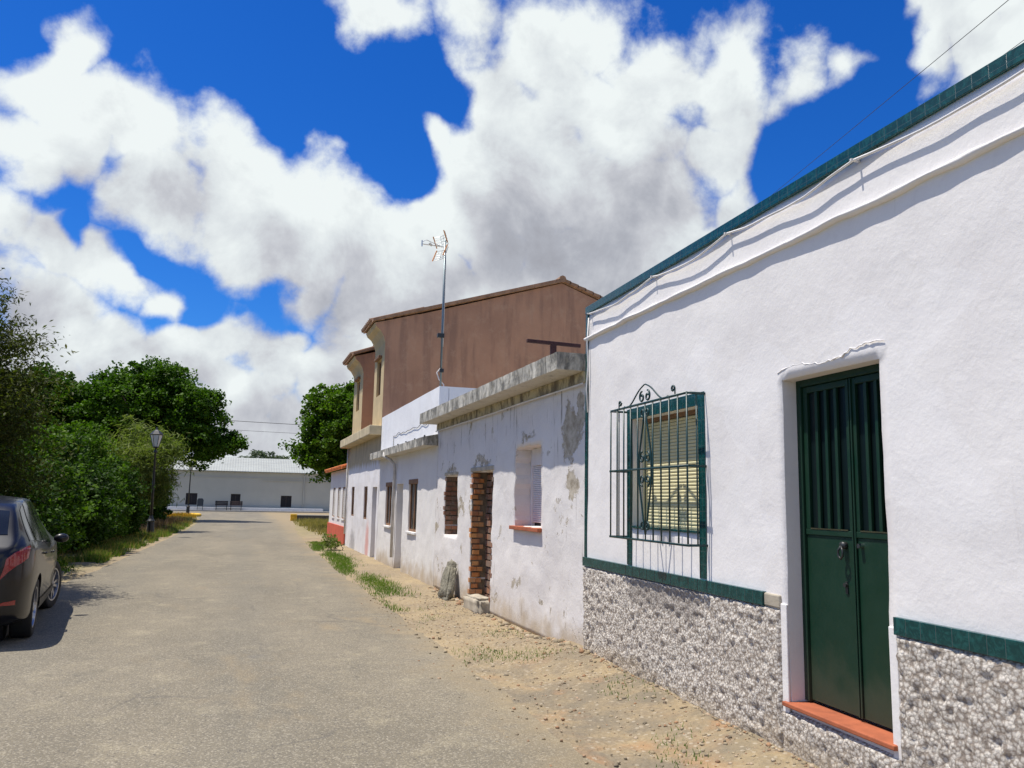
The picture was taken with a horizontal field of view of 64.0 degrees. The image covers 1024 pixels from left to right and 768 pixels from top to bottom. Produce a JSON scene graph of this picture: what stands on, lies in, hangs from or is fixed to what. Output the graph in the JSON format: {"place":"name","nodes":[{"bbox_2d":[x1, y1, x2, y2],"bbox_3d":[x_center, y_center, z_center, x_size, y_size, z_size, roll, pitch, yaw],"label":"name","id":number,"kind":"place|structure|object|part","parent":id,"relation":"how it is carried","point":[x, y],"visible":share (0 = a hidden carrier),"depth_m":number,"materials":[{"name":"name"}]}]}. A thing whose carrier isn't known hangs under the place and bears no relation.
{"place":"outdoors","nodes":[
{"label":"outdoors","id":0,"kind":"place"},
{"bbox_2d":[170,509,328,512],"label":"pavement","id":1,"kind":"structure","parent":0,"point":[252,511],"depth_m":83.48,"materials":[{"name":"grey concrete"}]},
{"bbox_2d":[197,498,203,509],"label":"litter bin","id":2,"kind":"object","parent":1,"relation":"on","point":[200,501],"visible":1,"depth_m":82.32,"materials":[{"name":"metal"}]},
{"bbox_2d":[215,501,227,509],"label":"bench","id":3,"kind":"object","parent":1,"relation":"on","point":[221,503],"visible":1,"depth_m":83.30,"materials":[{"name":"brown wood"}]},
{"bbox_2d":[230,501,242,509],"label":"bench","id":4,"kind":"object","parent":1,"relation":"on","point":[240,503],"visible":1,"depth_m":83.76,"materials":[{"name":"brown wood"}]},
{"bbox_2d":[228,420,299,424],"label":"power line","id":5,"kind":"object","parent":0,"point":[264,422],"visible":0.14,"depth_m":70.99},
{"bbox_2d":[0,511,606,767],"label":"road","id":6,"kind":"structure","parent":0,"point":[210,639],"depth_m":7.27,"materials":[{"name":"grey asphalt"}]},
{"bbox_2d":[0,495,68,640],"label":"parked car","id":7,"kind":"object","parent":6,"relation":"on","point":[30,576],"visible":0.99,"depth_m":8.87,"materials":[{"name":"paint"}]},
{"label":"rear window","id":8,"kind":"part","parent":7,"relation":"part of","materials":[{"name":"blue glass"}]},
{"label":"side window","id":9,"kind":"part","parent":7,"relation":"part of","materials":[{"name":"grey glass"}]},
{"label":"side window","id":10,"kind":"part","parent":7,"relation":"part of","materials":[{"name":"grey glass"}]},
{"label":"side window","id":11,"kind":"part","parent":7,"relation":"part of","materials":[{"name":"green glass"}]},
{"bbox_2d":[67,590,606,761],"bbox_3d":[-3.051,2.799,8.689,5.095,0.019,13.985,4,-9,-18],"label":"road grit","id":12,"kind":"object","parent":6,"relation":"on","point":[423,670],"visible":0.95,"depth_m":7.54,"materials":[{"name":"beige gravel"}]},
{"bbox_2d":[324,464,348,543],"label":"house","id":13,"kind":"structure","parent":0,"point":[335,524],"depth_m":30.68,"materials":[{"name":"white paint"}]},
{"bbox_2d":[331,488,335,517],"bbox_3d":[-6.937,4.641,32.018,0.090,1.165,0.860,4,-9,-18],"label":"window","id":14,"kind":"structure","parent":13,"relation":"in","point":[334,488],"depth_m":32.15,"materials":[{"name":"white paint"}]},
{"bbox_2d":[336,487,340,518],"bbox_3d":[-6.407,4.423,30.418,0.090,1.165,0.860,4,-9,-18],"label":"window","id":15,"kind":"structure","parent":13,"relation":"in","point":[339,493],"depth_m":30.54,"materials":[{"name":"white paint"}]},
{"bbox_2d":[340,487,345,520],"bbox_3d":[-5.962,4.240,29.076,0.090,1.165,0.810,4,-9,-18],"label":"window","id":16,"kind":"structure","parent":13,"relation":"in","point":[343,504],"depth_m":29.18,"materials":[{"name":"white paint"}]},
{"bbox_2d":[370,386,476,585],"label":"house","id":17,"kind":"structure","parent":0,"point":[407,455],"depth_m":17.80,"materials":[{"name":"paint"}]},
{"bbox_2d":[382,482,391,527],"bbox_3d":[-3.037,2.993,20.315,0.150,1.105,0.930,4,-9,-18],"label":"window","id":18,"kind":"structure","parent":17,"relation":"in","point":[389,484],"depth_m":20.45,"materials":[{"name":"brown wood"}]},
{"bbox_2d":[405,479,417,534],"bbox_3d":[-2.092,2.609,17.467,0.150,1.155,0.980,4,-9,-18],"label":"window","id":19,"kind":"structure","parent":17,"relation":"in","point":[414,482],"depth_m":17.58,"materials":[{"name":"brown wood"}]},
{"bbox_2d":[421,230,448,385],"bbox_3d":[-1.602,-1.304,16.757,0.540,3.668,0.502,1,-8,3],"label":"antenna","id":20,"kind":"object","parent":17,"relation":"on","point":[441,336],"visible":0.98,"depth_m":16.83,"materials":[{"name":"metal"}]},
{"bbox_2d":[57,518,819,767],"bbox_3d":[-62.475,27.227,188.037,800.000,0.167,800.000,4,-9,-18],"label":"ground","id":21,"kind":"structure","parent":0,"point":[589,734],"depth_m":6.83,"materials":[{"name":"beige sand"}]},
{"bbox_2d":[0,449,28,495],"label":"sapling","id":22,"kind":"object","parent":21,"relation":"on","point":[9,470],"visible":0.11,"depth_m":14.50,"materials":[{"name":"green plant"}]},
{"bbox_2d":[0,416,75,573],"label":"bush","id":23,"kind":"object","parent":21,"relation":"on","point":[49,523],"visible":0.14,"depth_m":15.94,"materials":[{"name":"green plant"}]},
{"bbox_2d":[0,267,84,514],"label":"leaved tree","id":24,"kind":"object","parent":21,"relation":"on","point":[8,379],"visible":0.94,"depth_m":13.24,"materials":[{"name":"green plant"}]},
{"bbox_2d":[2,407,100,554],"bbox_3d":[-11.854,2.158,18.908,4.641,4.034,4.499,4,-9,-18],"label":"bush","id":25,"kind":"object","parent":21,"relation":"on","point":[77,500],"visible":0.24,"depth_m":19.07,"materials":[{"name":"green plant"}]},
{"bbox_2d":[1,360,101,429],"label":"broadleaf tree","id":26,"kind":"object","parent":21,"relation":"on","point":[70,378],"visible":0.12,"depth_m":50.62,"materials":[{"name":"green plant"}]},
{"bbox_2d":[41,421,124,551],"bbox_3d":[-12.633,2.829,22.260,4.144,3.628,4.440,4,-9,-18],"label":"bush","id":27,"kind":"object","parent":21,"relation":"on","point":[97,528],"visible":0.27,"depth_m":22.05,"materials":[{"name":"green plant"}]},
{"bbox_2d":[38,419,135,542],"bbox_3d":[-13.714,3.084,25.538,3.714,4.005,4.760,4,-9,-18],"label":"bush","id":28,"kind":"object","parent":21,"relation":"on","point":[96,443],"visible":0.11,"depth_m":25.82,"materials":[{"name":"green plant"}]},
{"bbox_2d":[57,522,189,571],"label":"verge grass","id":29,"kind":"structure","parent":21,"relation":"on","point":[78,559],"depth_m":22.75,"materials":[{"name":"green plant"}]},
{"bbox_2d":[98,453,154,537],"bbox_3d":[-14.614,4.017,29.232,3.435,3.175,4.140,4,-9,-18],"label":"bush","id":30,"kind":"object","parent":21,"relation":"on","point":[137,517],"visible":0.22,"depth_m":28.99,"materials":[{"name":"green plant"}]},
{"bbox_2d":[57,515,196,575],"bbox_3d":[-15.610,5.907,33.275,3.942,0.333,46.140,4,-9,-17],"label":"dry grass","id":31,"kind":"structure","parent":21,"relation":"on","point":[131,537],"depth_m":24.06,"materials":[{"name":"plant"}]},
{"bbox_2d":[38,354,251,471],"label":"broadleaf tree","id":32,"kind":"object","parent":21,"relation":"on","point":[172,398],"visible":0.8,"depth_m":50.34,"materials":[{"name":"green plant"}]},
{"bbox_2d":[97,414,196,507],"bbox_3d":[-16.439,3.885,35.912,5.033,5.251,4.299,1,-8,4],"label":"feathery shrub","id":33,"kind":"object","parent":21,"relation":"on","point":[140,455],"visible":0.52,"depth_m":35.66,"materials":[{"name":"green plant"}]},
{"bbox_2d":[146,427,162,532],"bbox_3d":[-13.679,3.723,31.288,0.490,4.160,0.424,3,-8,-18],"label":"street lamp","id":34,"kind":"object","parent":21,"relation":"on","point":[156,435],"visible":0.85,"depth_m":31.31,"materials":[{"name":"metal"}]},
{"bbox_2d":[143,485,175,521],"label":"bush","id":35,"kind":"object","parent":21,"relation":"on","point":[160,511],"visible":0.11,"depth_m":41.60,"materials":[{"name":"green plant"}]},
{"bbox_2d":[138,514,192,533],"bbox_3d":[-17.276,6.742,40.047,3.179,0.532,16.385,4,-9,-18],"label":"dry brush","id":36,"kind":"object","parent":21,"relation":"on","point":[164,522],"visible":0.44,"depth_m":38.51,"materials":[{"name":"plant"}]},
{"bbox_2d":[166,512,196,517],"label":"island flowers","id":37,"kind":"object","parent":21,"relation":"on","point":[182,514],"visible":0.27,"depth_m":58.70,"materials":[{"name":"yellow plant"}]},
{"bbox_2d":[186,462,192,512],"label":"street lamp","id":38,"kind":"object","parent":21,"relation":"on","point":[188,505],"visible":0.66,"depth_m":63.40,"materials":[{"name":"metal"}]},
{"bbox_2d":[165,456,330,511],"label":"warehouse","id":39,"kind":"structure","parent":21,"relation":"on","point":[258,484],"depth_m":85.90,"materials":[{"name":"white paint"}]},
{"bbox_2d":[185,493,196,504],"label":"window","id":40,"kind":"structure","parent":39,"relation":"in","point":[193,496],"depth_m":83.80,"materials":[{"name":"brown wood"}]},
{"bbox_2d":[230,494,240,505],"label":"window","id":41,"kind":"structure","parent":39,"relation":"in","point":[234,497],"depth_m":85.12,"materials":[{"name":"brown wood"}]},
{"bbox_2d":[280,496,291,506],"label":"window","id":42,"kind":"structure","parent":39,"relation":"in","point":[285,500],"depth_m":86.65,"materials":[{"name":"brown wood"}]},
{"bbox_2d":[237,449,288,458],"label":"distant tree","id":43,"kind":"object","parent":21,"relation":"on","point":[257,454],"visible":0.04,"depth_m":115.09,"materials":[{"name":"green plant"}]},
{"bbox_2d":[290,514,328,520],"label":"wall","id":44,"kind":"structure","parent":21,"relation":"on","point":[296,516],"depth_m":55.96,"materials":[{"name":"concrete"}]},
{"bbox_2d":[292,517,328,534],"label":"field grass","id":45,"kind":"structure","parent":21,"relation":"on","point":[313,525],"depth_m":45.17,"materials":[{"name":"yellow plant"}]},
{"bbox_2d":[277,378,354,483],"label":"broadleaf tree","id":46,"kind":"object","parent":21,"relation":"on","point":[326,425],"visible":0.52,"depth_m":41.31,"materials":[{"name":"green plant"}]},
{"bbox_2d":[319,531,344,550],"bbox_3d":[-5.524,4.884,25.248,0.758,0.685,1.120,1,-8,1],"label":"weedy bush","id":47,"kind":"object","parent":21,"relation":"on","point":[333,539],"visible":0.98,"depth_m":25.20,"materials":[{"name":"green plant"}]},
{"bbox_2d":[305,541,445,611],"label":"road edge grass","id":48,"kind":"structure","parent":21,"relation":"on","point":[343,566],"depth_m":16.80,"materials":[{"name":"green plant"}]},
{"bbox_2d":[437,559,456,600],"bbox_3d":[-1.050,3.239,13.471,0.148,0.736,0.518,24,-25,-22],"label":"stone slab","id":49,"kind":"object","parent":21,"relation":"on","point":[447,589],"depth_m":13.37,"materials":[{"name":"grey stone"}]},
{"bbox_2d":[463,594,489,614],"bbox_3d":[-0.490,3.267,12.087,0.290,0.291,0.865,4,-9,-21],"label":"step stone","id":50,"kind":"object","parent":21,"relation":"on","point":[477,603],"visible":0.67,"depth_m":11.83,"materials":[{"name":"grey stone"}]},
{"bbox_2d":[419,352,585,645],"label":"house","id":51,"kind":"structure","parent":21,"relation":"on","point":[509,519],"depth_m":10.92,"materials":[{"name":"paint"}]},
{"bbox_2d":[443,472,458,533],"bbox_3d":[-0.905,2.105,14.339,0.370,1.117,1.020,4,-9,-18],"label":"bricked window","id":52,"kind":"structure","parent":51,"relation":"in","point":[451,503],"depth_m":14.72,"materials":[{"name":"brick"}]},
{"bbox_2d":[467,465,493,601],"bbox_3d":[-0.315,2.294,12.480,0.373,2.055,1.280,4,-9,-18],"label":"bricked doorway","id":53,"kind":"structure","parent":51,"relation":"in","point":[482,500],"depth_m":12.94,"materials":[{"name":"brick"}]},
{"bbox_2d":[509,448,541,531],"bbox_3d":[0.304,1.345,10.562,0.340,1.075,1.120,4,-9,-18],"label":"window","id":54,"kind":"structure","parent":51,"relation":"in","point":[536,490],"depth_m":10.90,"materials":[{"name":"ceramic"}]},
{"bbox_2d":[526,339,580,354],"bbox_3d":[0.524,-0.317,10.310,0.720,0.451,0.100,4,-9,-18],"label":"roof post","id":55,"kind":"object","parent":51,"relation":"on","point":[553,346],"visible":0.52,"depth_m":10.30,"materials":[{"name":"brown metal"}]},
{"bbox_2d":[428,586,597,655],"bbox_3d":[-0.367,3.197,11.506,0.218,0.173,7.443,4,-9,-18],"label":"rubble","id":56,"kind":"object","parent":21,"relation":"on","point":[528,634],"visible":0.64,"depth_m":10.04,"materials":[{"name":"beige stone"}]},
{"bbox_2d":[416,614,708,767],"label":"weed tufts","id":57,"kind":"object","parent":21,"relation":"on","point":[509,656],"visible":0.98,"depth_m":8.26,"materials":[{"name":"green plant"}]},
{"bbox_2d":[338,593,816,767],"bbox_3d":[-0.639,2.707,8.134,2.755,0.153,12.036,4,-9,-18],"label":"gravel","id":58,"kind":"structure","parent":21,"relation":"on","point":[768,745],"depth_m":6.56,"materials":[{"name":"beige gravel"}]},
{"bbox_2d":[582,43,1023,767],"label":"house","id":59,"kind":"structure","parent":21,"relation":"on","point":[804,477],"depth_m":4.88,"materials":[{"name":"white paint"}]},
{"bbox_2d":[609,384,707,578],"bbox_3d":[1.274,0.784,6.957,0.335,1.571,1.520,3,-8,-16],"label":"window","id":60,"kind":"structure","parent":59,"relation":"in","point":[674,456],"depth_m":6.93,"materials":[{"name":"green metal"}]},
{"bbox_2d":[796,363,892,729],"bbox_3d":[1.992,0.921,4.847,0.087,2.010,0.900,3,-8,-16],"label":"door","id":61,"kind":"structure","parent":59,"relation":"in","point":[844,533],"depth_m":4.88,"materials":[{"name":"green metal"}]},
{"bbox_2d":[340,275,602,559],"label":"house","id":62,"kind":"structure","parent":0,"point":[395,366],"depth_m":23.39,"materials":[{"name":"brown paint"}]},
{"bbox_2d":[351,487,354,515],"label":"window","id":63,"kind":"structure","parent":62,"relation":"in","point":[352,514],"depth_m":26.93,"materials":[{"name":"brown wood"}]},
{"bbox_2d":[364,486,367,518],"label":"window","id":64,"kind":"structure","parent":62,"relation":"in","point":[366,488],"depth_m":24.19,"materials":[{"name":"brown wood"}]},
{"bbox_2d":[0,0,1023,459],"label":"sky","id":65,"kind":"structure","parent":0,"point":[231,191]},
{"bbox_2d":[772,0,1007,194],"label":"power line","id":66,"kind":"object","parent":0,"point":[902,87],"visible":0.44,"depth_m":10.57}
]}

